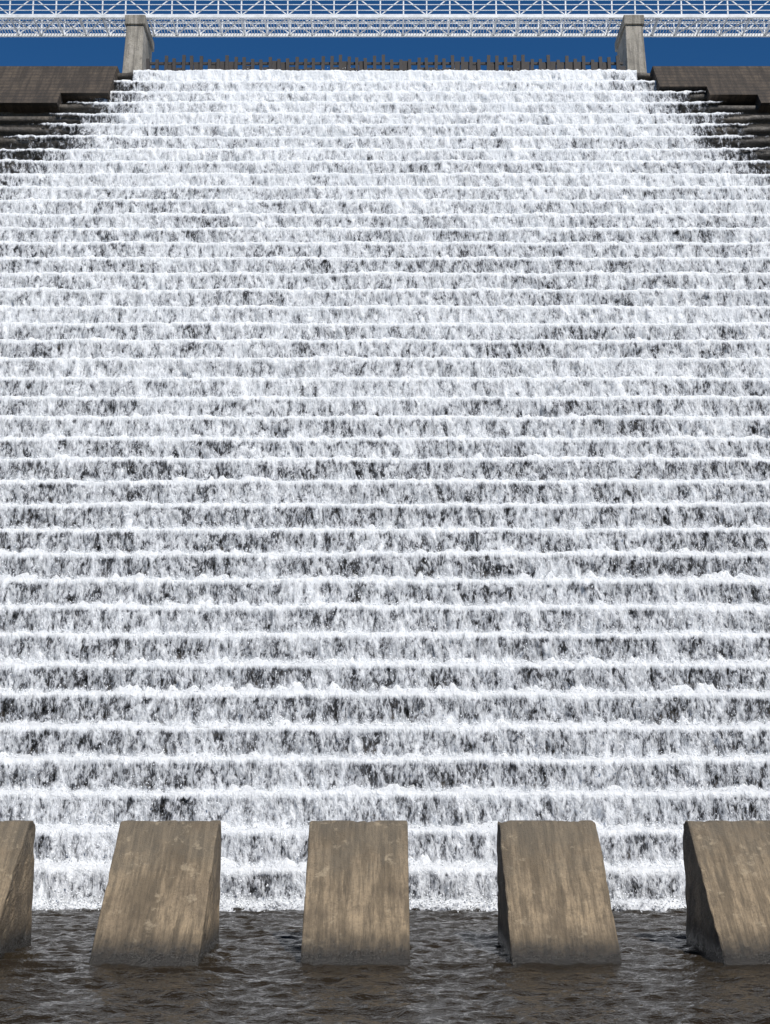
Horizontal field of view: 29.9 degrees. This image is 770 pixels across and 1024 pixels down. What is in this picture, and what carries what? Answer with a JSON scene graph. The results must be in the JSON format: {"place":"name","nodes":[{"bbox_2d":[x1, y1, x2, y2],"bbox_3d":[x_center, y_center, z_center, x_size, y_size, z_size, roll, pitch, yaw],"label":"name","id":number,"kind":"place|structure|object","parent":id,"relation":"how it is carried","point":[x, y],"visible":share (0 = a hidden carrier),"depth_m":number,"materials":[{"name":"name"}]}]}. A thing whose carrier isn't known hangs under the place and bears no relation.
{"place":"outdoors","nodes":[
{"label":"outdoors","id":0,"kind":"place"},
{"bbox_2d":[0,906,769,1023],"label":"pool water","id":1,"kind":"structure","parent":0,"point":[250,968],"depth_m":24.87,"materials":[{"name":"grey liquid"}]},
{"bbox_2d":[0,820,35,958],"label":"baffle block","id":2,"kind":"structure","parent":1,"relation":"in","point":[17,838],"depth_m":29.76,"materials":[{"name":"concrete"}]},
{"bbox_2d":[89,820,220,966],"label":"baffle block","id":3,"kind":"structure","parent":1,"relation":"in","point":[160,903],"depth_m":28.75,"materials":[{"name":"concrete"}]},
{"bbox_2d":[301,820,409,965],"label":"baffle block","id":4,"kind":"structure","parent":1,"relation":"in","point":[356,905],"depth_m":28.67,"materials":[{"name":"concrete"}]},
{"bbox_2d":[497,820,621,965],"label":"baffle block","id":5,"kind":"structure","parent":1,"relation":"in","point":[553,903],"depth_m":28.74,"materials":[{"name":"concrete"}]},
{"bbox_2d":[683,820,769,964],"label":"baffle block","id":6,"kind":"structure","parent":1,"relation":"in","point":[727,878],"depth_m":29.12,"materials":[{"name":"concrete"}]},
{"bbox_2d":[0,0,769,72],"label":"sky","id":7,"kind":"structure","parent":0,"point":[14,51],"materials":[{"name":"blue"}]},
{"bbox_3d":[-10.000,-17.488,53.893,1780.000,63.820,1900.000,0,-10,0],"label":"ground","id":8,"kind":"structure","parent":0,"visible":0},
{"bbox_2d":[0,66,769,898],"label":"stepped spillway dam","id":9,"kind":"structure","parent":8,"relation":"on","point":[32,98],"depth_m":51.28,"materials":[{"name":"concrete"}]},
{"bbox_2d":[122,15,153,72],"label":"bridge pier","id":10,"kind":"structure","parent":9,"relation":"on","point":[139,47],"depth_m":76.73,"materials":[{"name":"concrete"}]},
{"bbox_2d":[0,0,769,36],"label":"truss footbridge","id":11,"kind":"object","parent":10,"relation":"on","point":[334,17],"visible":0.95,"depth_m":78.34,"materials":[{"name":"paint"}]},
{"bbox_2d":[0,69,769,911],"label":"cascading water","id":12,"kind":"structure","parent":9,"relation":"on","point":[474,127],"depth_m":51.66,"materials":[{"name":"white liquid"}]},
{"bbox_2d":[0,67,769,912],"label":"water spray","id":13,"kind":"object","parent":12,"relation":"on","point":[240,905],"visible":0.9,"depth_m":46.86,"materials":[{"name":"white liquid"}]},
{"bbox_2d":[146,55,625,70],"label":"flashboard rack","id":14,"kind":"object","parent":9,"relation":"on","point":[470,65],"visible":0.45,"depth_m":76.10,"materials":[{"name":"wood"}]},
{"bbox_2d":[615,15,646,72],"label":"bridge pier","id":15,"kind":"structure","parent":9,"relation":"on","point":[629,47],"depth_m":76.73,"materials":[{"name":"concrete"}]}
]}

